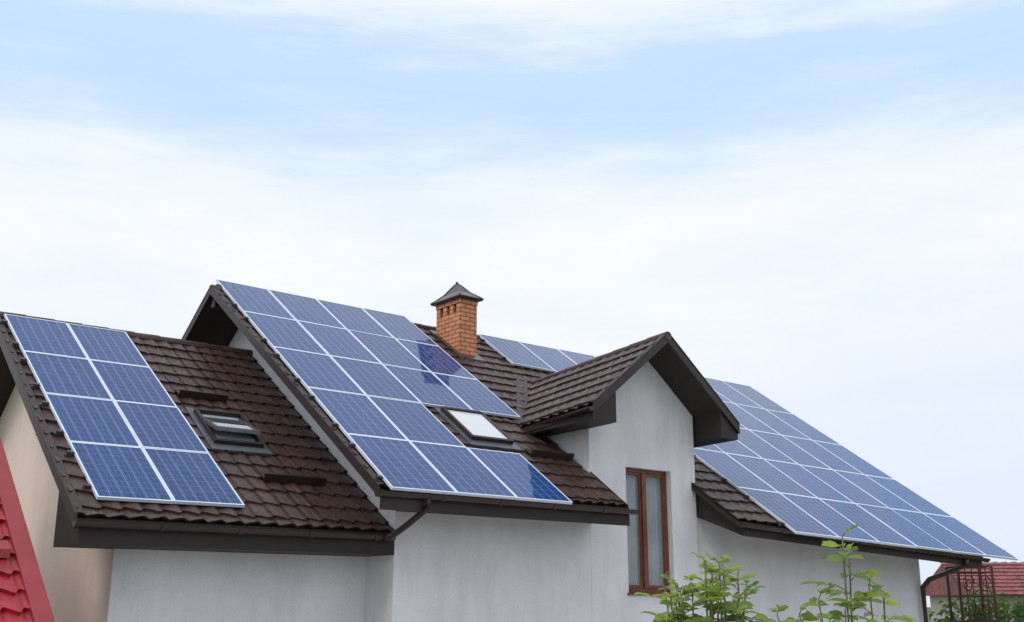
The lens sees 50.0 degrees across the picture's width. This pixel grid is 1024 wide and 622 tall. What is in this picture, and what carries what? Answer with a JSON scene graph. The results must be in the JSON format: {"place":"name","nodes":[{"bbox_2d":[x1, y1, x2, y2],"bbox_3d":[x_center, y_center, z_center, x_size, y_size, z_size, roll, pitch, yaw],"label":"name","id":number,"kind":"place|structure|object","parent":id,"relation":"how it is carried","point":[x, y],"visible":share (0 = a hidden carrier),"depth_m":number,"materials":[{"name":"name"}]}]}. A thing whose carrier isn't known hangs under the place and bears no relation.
{"place":"outdoors","nodes":[
{"label":"outdoors","id":0,"kind":"place"},
{"bbox_2d":[203,416,219,429],"bbox_3d":[-4.247,1.534,15.287,0.054,0.344,0.750,12,-19,-38],"label":"wing skylight sash","id":1,"kind":"object","parent":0,"point":[212,424],"visible":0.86,"depth_m":15.10,"materials":[{"name":"grey metal"}]},
{"bbox_2d":[205,417,243,423],"bbox_3d":[-4.112,1.555,15.613,0.563,0.126,0.277,12,-19,-38],"label":"wing skylight glass","id":2,"kind":"object","parent":1,"relation":"in","point":[224,420],"visible":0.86,"depth_m":15.62,"materials":[{"name":"glass"}]},
{"bbox_2d":[210,420,246,425],"bbox_3d":[-4.002,1.583,15.468,0.563,0.055,0.068,12,-19,-38],"label":"wing skylight sash bar","id":3,"kind":"object","parent":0,"point":[228,422],"visible":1,"depth_m":15.46,"materials":[{"name":"grey metal"}]},
{"bbox_2d":[202,414,255,441],"bbox_3d":[-3.993,1.673,15.432,0.630,0.489,0.685,12,-19,-38],"label":"wing skylight well","id":4,"kind":"object","parent":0,"point":[233,435],"visible":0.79,"depth_m":15.35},
{"bbox_2d":[213,422,250,428],"bbox_3d":[-3.900,1.616,15.330,0.563,0.117,0.255,12,-19,-38],"label":"wing skylight glass","id":5,"kind":"object","parent":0,"point":[231,425],"visible":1,"depth_m":15.37,"materials":[{"name":"glass"}]},
{"bbox_2d":[107,549,365,621],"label":"wing front wall","id":6,"kind":"structure","parent":0,"point":[168,586],"depth_m":13.69,"materials":[{"name":"white paint"}]},
{"bbox_2d":[53,493,394,556],"bbox_3d":[-3.390,2.592,13.571,4.100,0.739,0.815,12,-19,-38],"label":"wing eave box","id":7,"kind":"object","parent":6,"relation":"attached to","point":[67,534],"visible":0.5,"depth_m":12.88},
{"bbox_2d":[72,521,395,540],"bbox_3d":[-3.141,2.643,13.122,4.118,0.074,0.148,12,-19,-38],"label":"wing gutter","id":8,"kind":"object","parent":7,"relation":"attached to","point":[138,526],"visible":0.94,"depth_m":12.86,"materials":[{"name":"black metal"}]},
{"bbox_2d":[238,419,260,434],"bbox_3d":[-3.771,1.635,15.666,0.054,0.344,0.750,12,-19,-38],"label":"wing skylight sash","id":9,"kind":"object","parent":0,"point":[253,428],"visible":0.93,"depth_m":15.53,"materials":[{"name":"grey metal"}]},
{"bbox_2d":[437,309,442,318],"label":"chimney pier","id":10,"kind":"structure","parent":0,"point":[439,313],"depth_m":21.13,"materials":[{"name":"brick"}]},
{"bbox_2d":[443,307,449,316],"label":"chimney pier","id":11,"kind":"structure","parent":0,"point":[446,311],"depth_m":20.97,"materials":[{"name":"brick"}]},
{"bbox_2d":[450,304,456,313],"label":"chimney pier","id":12,"kind":"structure","parent":0,"point":[452,308],"depth_m":20.81,"materials":[{"name":"brick"}]},
{"bbox_2d":[456,302,476,314],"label":"chimney pier","id":13,"kind":"structure","parent":0,"point":[466,308],"depth_m":20.72,"materials":[{"name":"brick"}]},
{"bbox_2d":[436,297,477,309],"bbox_3d":[-1.060,-0.118,21.063,0.424,0.120,0.774,12,-19,-38],"label":"chimney head","id":14,"kind":"object","parent":13,"relation":"on","point":[455,302],"visible":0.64,"depth_m":20.83},
{"bbox_2d":[431,284,482,306],"bbox_3d":[-1.060,-0.330,21.120,0.570,0.380,0.940,12,-19,-38],"label":"chimney cap","id":15,"kind":"object","parent":14,"relation":"on","point":[452,293],"visible":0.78,"depth_m":20.90,"materials":[{"name":"grey metal"}]},
{"bbox_2d":[430,284,455,304],"bbox_3d":[-1.331,-0.316,21.230,0.532,0.370,0.052,-5,-16,18],"label":"chimney cap seam","id":16,"kind":"object","parent":15,"relation":"attached to","point":[444,294],"visible":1,"depth_m":21.22,"materials":[{"name":"grey metal"}]},
{"bbox_2d":[448,410,506,438],"bbox_3d":[-0.541,1.757,16.859,0.700,0.512,0.716,12,-19,-38],"label":"skylight glass","id":17,"kind":"object","parent":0,"point":[476,424],"visible":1,"depth_m":16.87,"materials":[{"name":"glass"}]},
{"bbox_2d":[0,0,1023,606],"label":"sky","id":18,"kind":"structure","parent":0,"point":[820,203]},
{"bbox_2d":[522,402,592,431],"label":"gable roof deck","id":19,"kind":"structure","parent":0,"point":[530,428],"depth_m":17.26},
{"bbox_2d":[523,392,615,436],"bbox_3d":[0.885,1.604,17.283,0.572,0.542,1.710,12,-19,-38],"label":"gable eave box","id":20,"kind":"object","parent":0,"point":[604,413],"visible":0.57,"depth_m":16.78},
{"bbox_2d":[529,406,594,425],"bbox_3d":[0.657,1.711,17.140,0.128,0.149,1.973,9,-18,-31],"label":"gable gutter","id":21,"kind":"object","parent":20,"relation":"attached to","point":[572,413],"visible":0.66,"depth_m":16.79,"materials":[{"name":"brown metal"}]},
{"bbox_2d":[519,340,655,427],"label":"gable roof tiles","id":22,"kind":"object","parent":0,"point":[575,389],"visible":0.61,"depth_m":18.01,"materials":[{"name":"brown tile"}]},
{"bbox_2d":[516,376,527,425],"bbox_3d":[0.177,1.547,19.152,0.201,1.288,2.432,0,-15,0],"label":"valley flashing","id":23,"kind":"object","parent":22,"relation":"attached to","point":[524,396],"visible":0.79,"depth_m":19.36,"materials":[{"name":"metal"}]},
{"bbox_2d":[547,430,577,461],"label":"gable side wall","id":24,"kind":"structure","parent":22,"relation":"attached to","point":[567,442],"depth_m":17.46,"materials":[{"name":"white paint"}]},
{"bbox_2d":[530,331,671,384],"bbox_3d":[1.388,0.930,19.232,0.170,0.430,3.822,11,-19,-36],"label":"gable ridge cap","id":25,"kind":"object","parent":22,"relation":"on","point":[668,336],"visible":0.51,"depth_m":18.90,"materials":[{"name":"brown tile"}]},
{"bbox_2d":[593,336,667,411],"bbox_3d":[1.869,0.930,17.122,1.690,1.490,0.030,12,-19,-38],"label":"gable rake","id":26,"kind":"object","parent":22,"relation":"attached to","point":[612,389],"visible":1,"depth_m":17.04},
{"bbox_2d":[590,332,667,401],"bbox_3d":[1.853,0.851,17.163,1.690,1.345,0.100,12,-19,-38],"label":"roof edge trim","id":27,"kind":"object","parent":26,"relation":"on","point":[615,379],"visible":1,"depth_m":17.09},
{"bbox_2d":[578,367,629,621],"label":"gable wall","id":28,"kind":"structure","parent":0,"point":[601,453],"depth_m":17.05,"materials":[{"name":"white paint"}]},
{"bbox_2d":[640,473,648,588],"bbox_3d":[2.114,3.521,17.648,0.090,1.820,0.080,12,-19,-38],"label":"window mullion","id":29,"kind":"structure","parent":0,"point":[644,531],"depth_m":17.60},
{"bbox_2d":[626,468,662,474],"bbox_3d":[2.128,2.621,17.922,0.930,0.060,0.070,12,-19,-38],"label":"window frame top","id":30,"kind":"object","parent":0,"point":[644,471],"depth_m":17.90,"materials":[{"name":"brown wood"}]},
{"bbox_2d":[626,475,663,585],"bbox_3d":[2.077,3.554,17.735,1.030,1.940,0.049,12,-19,-38],"label":"window curtain","id":31,"kind":"object","parent":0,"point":[654,531],"depth_m":17.81,"materials":[{"name":"white fabric"}]},
{"bbox_2d":[626,472,638,475],"bbox_3d":[1.921,2.627,17.740,0.318,0.043,0.041,12,-19,-38],"label":"sash","id":32,"kind":"object","parent":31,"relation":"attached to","point":[632,473],"visible":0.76,"depth_m":17.73,"materials":[{"name":"brown wood"}]},
{"bbox_2d":[637,473,643,587],"bbox_3d":[2.058,3.513,17.619,0.034,1.818,0.045,12,-19,-38],"label":"sash","id":33,"kind":"object","parent":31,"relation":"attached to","point":[640,531],"visible":1,"depth_m":17.60,"materials":[{"name":"brown wood"}]},
{"bbox_2d":[646,474,661,477],"bbox_3d":[2.315,2.712,18.053,0.378,0.043,0.041,12,-19,-38],"label":"sash","id":34,"kind":"object","parent":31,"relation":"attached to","point":[653,476],"visible":1,"depth_m":18.05,"materials":[{"name":"brown wood"}]},
{"bbox_2d":[660,475,666,585],"bbox_3d":[2.475,3.602,17.950,0.034,1.818,0.045,12,-19,-38],"label":"sash","id":35,"kind":"object","parent":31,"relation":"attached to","point":[663,528],"visible":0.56,"depth_m":17.95,"materials":[{"name":"brown wood"}]},
{"bbox_2d":[621,357,669,471],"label":"wall","id":36,"kind":"structure","parent":0,"point":[646,425],"depth_m":18.04,"materials":[{"name":"white paint"}]},
{"bbox_2d":[629,588,667,592],"bbox_3d":[2.128,4.441,17.432,0.930,0.070,0.070,12,-19,-38],"label":"window frame bottom","id":37,"kind":"object","parent":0,"point":[635,590],"depth_m":17.38,"materials":[{"name":"brown wood"}]},
{"bbox_2d":[629,585,641,587],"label":"sash","id":38,"kind":"object","parent":37,"relation":"on","point":[635,586],"visible":0.76,"depth_m":17.27,"materials":[{"name":"brown wood"}]},
{"bbox_2d":[649,585,663,588],"bbox_3d":[2.315,4.421,17.593,0.378,0.048,0.041,12,-19,-38],"label":"sash","id":39,"kind":"object","parent":37,"relation":"on","point":[654,587],"visible":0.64,"depth_m":17.55,"materials":[{"name":"brown wood"}]},
{"bbox_2d":[628,593,670,594],"bbox_3d":[2.163,4.481,17.378,1.110,0.035,0.240,12,-19,-38],"label":"window sill","id":40,"kind":"structure","parent":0,"point":[642,594],"depth_m":17.20,"materials":[{"name":"brown metal"}]},
{"bbox_2d":[629,595,675,621],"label":"wall","id":41,"kind":"structure","parent":0,"point":[638,604],"depth_m":17.14,"materials":[{"name":"white paint"}]},
{"bbox_2d":[663,472,669,592],"bbox_3d":[2.510,3.615,17.980,0.060,1.950,0.070,12,-19,-38],"label":"window frame","id":42,"kind":"object","parent":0,"point":[666,523],"visible":0.59,"depth_m":17.97,"materials":[{"name":"brown wood"}]},
{"bbox_2d":[666,385,700,621],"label":"gable wall","id":43,"kind":"structure","parent":0,"point":[682,522],"depth_m":18.19,"materials":[{"name":"white paint"}]},
{"bbox_2d":[649,343,733,427],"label":"gable roof deck","id":44,"kind":"structure","parent":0,"point":[678,378],"depth_m":18.31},
{"bbox_2d":[668,338,739,433],"bbox_3d":[3.173,1.209,18.159,1.690,1.490,0.032,12,-19,-38],"label":"gable rake","id":45,"kind":"object","parent":44,"relation":"attached to","point":[702,382],"visible":1,"depth_m":18.14,"materials":[{"name":"brown metal"}]},
{"bbox_2d":[668,332,739,423],"bbox_3d":[3.157,1.130,18.200,1.690,1.345,0.100,12,-19,-38],"label":"roof edge trim","id":46,"kind":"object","parent":45,"relation":"on","point":[704,378],"visible":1,"depth_m":18.16,"materials":[{"name":"black metal"}]},
{"bbox_2d":[692,411,737,447],"bbox_3d":[3.124,2.109,19.056,0.502,0.486,1.710,12,-19,-38],"label":"gable eave box","id":47,"kind":"object","parent":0,"point":[713,428],"visible":0.43,"depth_m":18.46,"materials":[{"name":"brown metal"}]},
{"bbox_2d":[927,607,931,621],"bbox_3d":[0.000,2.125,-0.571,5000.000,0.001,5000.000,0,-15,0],"label":"ground","id":48,"kind":"structure","parent":0,"point":[928,612],"depth_m":342.04,"materials":[{"name":"green plant"}]},
{"bbox_2d":[0,437,54,621],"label":"red roofed outbuilding","id":49,"kind":"structure","parent":48,"relation":"on","point":[23,596],"depth_m":11.22,"materials":[{"name":"tile"}]},
{"bbox_2d":[0,385,113,621],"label":"wing end wall","id":50,"kind":"structure","parent":48,"relation":"on","point":[77,582],"depth_m":14.76,"materials":[{"name":"beige paint"}]},
{"bbox_2d":[0,347,15,417],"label":"soffit","id":51,"kind":"structure","parent":50,"relation":"on","point":[7,384],"depth_m":17.14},
{"bbox_2d":[0,334,77,521],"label":"roof edge trim","id":52,"kind":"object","parent":50,"relation":"on","point":[73,516],"visible":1,"depth_m":13.41,"materials":[{"name":"brown metal"}]},
{"bbox_2d":[0,316,83,513],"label":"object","id":53,"kind":"object","parent":52,"relation":"on","point":[65,480],"visible":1,"depth_m":13.53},
{"bbox_2d":[1,314,244,507],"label":"solar panel array","id":54,"kind":"object","parent":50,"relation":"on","point":[128,432],"visible":1,"depth_m":14.43,"materials":[{"name":"glass"}]},
{"bbox_2d":[77,515,390,534],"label":"wing roof deck","id":55,"kind":"structure","parent":50,"relation":"on","point":[204,524],"depth_m":13.06,"materials":[{"name":"brown metal"}]},
{"bbox_2d":[0,318,394,532],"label":"wing roof tiles","id":56,"kind":"object","parent":55,"relation":"on","point":[289,437],"visible":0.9,"depth_m":15.03,"materials":[{"name":"brown tile"}]},
{"bbox_2d":[0,311,252,355],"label":"wing ridge cap","id":57,"kind":"object","parent":56,"relation":"on","point":[156,338],"visible":0.47,"depth_m":17.83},
{"bbox_2d":[178,389,228,402],"bbox_3d":[-4.537,1.251,16.165,0.750,0.110,0.088,12,-19,-38],"label":"snow guard","id":58,"kind":"object","parent":56,"relation":"on","point":[183,393],"visible":1,"depth_m":16.14,"materials":[{"name":"brown metal"}]},
{"bbox_2d":[185,407,271,455],"bbox_3d":[-3.988,1.691,15.421,0.890,0.730,1.021,12,-19,-38],"label":"wing skylight flashing","id":59,"kind":"object","parent":56,"relation":"on","point":[263,451],"visible":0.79,"depth_m":15.06,"materials":[{"name":"grey metal"}]},
{"bbox_2d":[193,408,218,442],"bbox_3d":[-4.245,1.592,15.217,0.050,0.600,0.813,12,-19,-38],"label":"wing skylight frame","id":60,"kind":"object","parent":59,"relation":"attached to","point":[207,428],"visible":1,"depth_m":15.15,"materials":[{"name":"metal"}]},
{"bbox_2d":[198,408,239,417],"bbox_3d":[-4.210,1.473,15.759,0.630,0.106,0.098,12,-19,-38],"label":"wing skylight frame","id":61,"kind":"object","parent":59,"relation":"on","point":[219,413],"visible":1,"depth_m":15.74,"materials":[{"name":"grey metal"}]},
{"bbox_2d":[219,426,256,433],"bbox_3d":[-3.795,1.647,15.190,0.563,0.075,0.075,12,-19,-38],"label":"wing skylight sash","id":62,"kind":"object","parent":59,"relation":"attached to","point":[239,430],"visible":1,"depth_m":15.16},
{"bbox_2d":[218,438,260,447],"bbox_3d":[-3.754,1.820,15.093,0.630,0.096,0.091,12,-19,-38],"label":"wing skylight frame","id":63,"kind":"object","parent":59,"relation":"on","point":[239,442],"visible":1,"depth_m":15.07,"materials":[{"name":"metal"}]},
{"bbox_2d":[239,413,263,447],"bbox_3d":[-3.720,1.704,15.635,0.050,0.600,0.813,12,-19,-38],"label":"wing skylight frame","id":64,"kind":"object","parent":59,"relation":"on","point":[256,437],"visible":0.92,"depth_m":15.46,"materials":[{"name":"metal"}]},
{"bbox_2d":[259,472,316,478],"bbox_3d":[-2.958,2.247,14.782,0.920,0.110,0.142,12,-19,-38],"label":"snow guard foot","id":65,"kind":"object","parent":56,"relation":"on","point":[262,474],"visible":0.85,"depth_m":14.56},
{"bbox_2d":[263,473,326,485],"bbox_3d":[-2.898,2.255,14.705,0.920,0.110,0.088,12,-19,-38],"label":"snow guard","id":66,"kind":"object","parent":65,"relation":"on","point":[287,478],"visible":1,"depth_m":14.68,"materials":[{"name":"brown metal"}]},
{"bbox_2d":[229,329,384,621],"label":"end wall","id":67,"kind":"structure","parent":48,"relation":"on","point":[373,586],"depth_m":15.46,"materials":[{"name":"white paint"}]},
{"bbox_2d":[211,299,222,309],"bbox_3d":[-4.759,-0.075,18.764,0.740,0.160,0.140,12,-19,-38],"label":"purlin","id":68,"kind":"object","parent":67,"relation":"attached to","point":[215,304],"visible":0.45,"depth_m":18.52,"materials":[{"name":"black wood"}]},
{"bbox_2d":[381,510,591,621],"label":"front wall","id":69,"kind":"structure","parent":48,"relation":"on","point":[447,568],"depth_m":15.36,"materials":[{"name":"white paint"}]},
{"bbox_2d":[381,499,431,541],"bbox_3d":[-1.350,2.691,14.077,0.877,0.511,0.112,-12,-19,38],"label":"downpipe link","id":70,"kind":"object","parent":69,"relation":"attached to","point":[410,522],"visible":1,"depth_m":14.01,"materials":[{"name":"brown metal"}]},
{"bbox_2d":[396,500,629,525],"bbox_3d":[0.031,2.556,15.558,3.570,0.859,1.015,12,-19,-38],"label":"eave box","id":71,"kind":"object","parent":69,"relation":"on","point":[487,510],"visible":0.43,"depth_m":14.97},
{"bbox_2d":[380,496,431,512],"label":"fascia","id":72,"kind":"structure","parent":71,"relation":"attached to","point":[402,504],"depth_m":13.71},
{"bbox_2d":[380,486,628,508],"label":"roof deck","id":73,"kind":"structure","parent":71,"relation":"on","point":[573,503],"depth_m":15.23,"materials":[{"name":"metal"}]},
{"bbox_2d":[210,287,379,490],"bbox_3d":[-3.363,0.933,16.048,0.025,3.926,5.420,12,-19,-38],"label":"rake front","id":74,"kind":"object","parent":73,"relation":"attached to","point":[341,447],"visible":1,"depth_m":15.47,"materials":[{"name":"brown metal"}]},
{"bbox_2d":[210,285,384,484],"bbox_3d":[-3.338,0.864,16.088,0.100,3.800,5.420,12,-19,-38],"label":"rake front cap","id":75,"kind":"object","parent":74,"relation":"on","point":[340,436],"visible":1,"depth_m":15.54,"materials":[{"name":"metal"}]},
{"bbox_2d":[374,490,639,514],"bbox_3d":[0.093,2.606,14.816,4.518,0.074,0.148,12,-19,-38],"label":"gutter","id":76,"kind":"object","parent":71,"relation":"attached to","point":[443,498],"visible":1,"depth_m":14.56,"materials":[{"name":"brown metal"}]},
{"bbox_2d":[634,552,775,621],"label":"leafy shrub","id":77,"kind":"object","parent":48,"relation":"on","point":[713,594],"visible":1,"depth_m":5.82,"materials":[{"name":"green plant"}]},
{"bbox_2d":[697,517,923,621],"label":"front wall","id":78,"kind":"structure","parent":48,"relation":"on","point":[782,570],"depth_m":19.51,"materials":[{"name":"white paint"}]},
{"bbox_2d":[691,485,980,556],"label":"roof deck","id":79,"kind":"structure","parent":78,"relation":"on","point":[716,506],"depth_m":17.95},
{"bbox_2d":[478,334,1017,560],"bbox_3d":[4.582,2.666,21.781,8.739,4.434,6.317,12,-19,-38],"label":"solar panel array","id":80,"kind":"object","parent":79,"relation":"on","point":[795,474],"visible":0.62,"depth_m":21.50,"materials":[{"name":"glass"}]},
{"bbox_2d":[696,494,982,567],"bbox_3d":[5.974,3.920,19.789,6.465,1.297,1.210,10,-18,-34],"label":"eave box","id":81,"kind":"object","parent":78,"relation":"attached to","point":[706,511],"visible":0.36,"depth_m":18.37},
{"bbox_2d":[736,522,989,561],"bbox_3d":[6.346,4.080,19.213,6.604,0.476,0.148,10,-18,-33],"label":"gutter","id":82,"kind":"object","parent":81,"relation":"attached to","point":[789,531],"visible":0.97,"depth_m":19.20,"materials":[{"name":"black metal"}]},
{"bbox_2d":[920,560,968,621],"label":"downpipe","id":83,"kind":"object","parent":81,"relation":"attached to","point":[926,583],"visible":1,"depth_m":21.07,"materials":[{"name":"black metal"}]},
{"bbox_2d":[754,525,917,621],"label":"leafy shrub","id":84,"kind":"object","parent":48,"relation":"on","point":[859,597],"visible":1,"depth_m":5.82,"materials":[{"name":"green plant"}]},
{"bbox_2d":[945,565,998,621],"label":"iron garden arbor","id":85,"kind":"object","parent":48,"relation":"on","point":[979,572],"visible":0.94,"depth_m":22.69,"materials":[{"name":"brown metal"}]},
{"bbox_2d":[929,584,1023,621],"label":"garden hedge","id":86,"kind":"object","parent":48,"relation":"on","point":[1003,612],"visible":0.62,"depth_m":24.26,"materials":[{"name":"green plant"}]},
{"bbox_2d":[966,605,992,620],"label":"climbing vine","id":87,"kind":"object","parent":48,"relation":"on","point":[979,611],"visible":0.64,"depth_m":22.90,"materials":[{"name":"green plant"}]},
{"bbox_2d":[930,595,1023,621],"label":"walls","id":88,"kind":"structure","parent":0,"point":[936,607],"depth_m":57.75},
{"bbox_2d":[925,564,971,595],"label":"roof body","id":89,"kind":"structure","parent":88,"relation":"on","point":[937,587],"depth_m":57.41,"materials":[{"name":"red tile"}]},
{"bbox_2d":[1015,604,1023,621],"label":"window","id":90,"kind":"structure","parent":88,"relation":"attached to","point":[1019,606],"depth_m":53.46,"materials":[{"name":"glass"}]},
{"bbox_2d":[939,562,1023,595],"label":"roof tiles","id":91,"kind":"object","parent":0,"point":[1009,577],"visible":0.6,"depth_m":55.25,"materials":[{"name":"red tile"}]},
{"bbox_3d":[-3.989,6.617,23.523,15.400,4.429,0.200,12,-19,-38],"label":"main back wall","id":92,"kind":"object","parent":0,"visible":0},
{"bbox_2d":[187,296,238,345],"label":"roof back deck","id":93,"kind":"structure","parent":92,"relation":"on","point":[215,326],"depth_m":19.09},
{"bbox_2d":[182,286,210,339],"bbox_3d":[-6.769,1.966,20.056,0.025,3.842,5.300,12,-19,-38],"label":"rake back","id":94,"kind":"object","parent":93,"relation":"attached to","point":[196,316],"visible":0.36,"depth_m":18.82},
{"bbox_2d":[182,287,209,337],"bbox_3d":[-6.744,1.897,20.096,0.100,3.716,5.300,12,-19,-38],"label":"roof edge trim","id":95,"kind":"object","parent":94,"relation":"on","point":[196,311],"visible":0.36,"depth_m":18.85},
{"bbox_2d":[211,284,528,344],"bbox_3d":[0.016,0.723,22.620,13.230,0.192,0.192,12,-19,-38],"label":"ridge cap","id":96,"kind":"object","parent":93,"relation":"on","point":[425,327],"visible":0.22,"depth_m":21.14,"materials":[{"name":"brown tile"}]},
{"bbox_3d":[0.370,1.463,20.241,2.300,2.665,3.700,12,-19,-38],"label":"main roof deck","id":97,"kind":"object","parent":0,"visible":0},
{"bbox_2d":[429,330,485,362],"bbox_3d":[-1.041,0.677,20.826,0.600,0.766,1.010,12,-19,-38],"label":"chimney flashing","id":98,"kind":"object","parent":97,"relation":"on","point":[478,358],"visible":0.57,"depth_m":20.50,"materials":[{"name":"grey metal"}]},
{"bbox_2d":[217,291,779,525],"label":"roof tiles","id":99,"kind":"object","parent":97,"relation":"on","point":[572,480],"visible":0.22,"depth_m":17.87,"materials":[{"name":"brown tile"}]},
{"bbox_2d":[216,279,572,504],"bbox_3d":[-1.794,1.149,17.374,4.111,4.060,5.793,12,-19,-38],"label":"solar panel array","id":100,"kind":"object","parent":99,"relation":"on","point":[374,382],"visible":1,"depth_m":16.77,"materials":[{"name":"glass"}]},
{"bbox_2d":[436,311,476,355],"bbox_3d":[-1.060,0.809,20.814,0.400,1.440,0.750,12,-19,-38],"label":"chimney shaft","id":101,"kind":"object","parent":99,"relation":"on","point":[457,331],"visible":0.43,"depth_m":20.66,"materials":[{"name":"orange brick"}]},
{"bbox_2d":[432,406,521,451],"bbox_3d":[-0.547,1.803,16.855,0.960,0.751,1.051,12,-19,-38],"label":"skylight flashing","id":102,"kind":"object","parent":99,"relation":"on","point":[495,445],"visible":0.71,"depth_m":16.47,"materials":[{"name":"grey metal"}]},
{"bbox_2d":[440,406,474,439],"bbox_3d":[-0.832,1.699,16.630,0.050,0.621,0.843,12,-19,-38],"label":"skylight frame","id":103,"kind":"object","parent":102,"relation":"attached to","point":[459,424],"visible":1,"depth_m":16.58,"materials":[{"name":"metal"}]},
{"bbox_2d":[444,406,481,413],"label":"skylight frame","id":104,"kind":"object","parent":102,"relation":"attached to","point":[463,410],"visible":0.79,"depth_m":17.18,"materials":[{"name":"grey metal"}]},
{"bbox_2d":[474,435,510,443],"bbox_3d":[-0.304,1.939,16.513,0.700,0.096,0.091,12,-19,-38],"label":"skylight frame","id":105,"kind":"object","parent":102,"relation":"on","point":[492,439],"visible":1,"depth_m":16.48,"materials":[{"name":"brown metal"}]},
{"bbox_2d":[481,412,513,443],"bbox_3d":[-0.253,1.822,17.090,0.050,0.621,0.843,12,-19,-38],"label":"skylight frame","id":106,"kind":"object","parent":102,"relation":"attached to","point":[497,427],"visible":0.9,"depth_m":17.02,"materials":[{"name":"grey metal"}]},
{"bbox_2d":[530,449,573,459],"bbox_3d":[0.622,2.216,16.911,0.850,0.110,0.088,12,-19,-38],"label":"snow guard","id":107,"kind":"object","parent":99,"relation":"on","point":[552,454],"visible":1,"depth_m":16.88,"materials":[{"name":"brown metal"}]}
]}

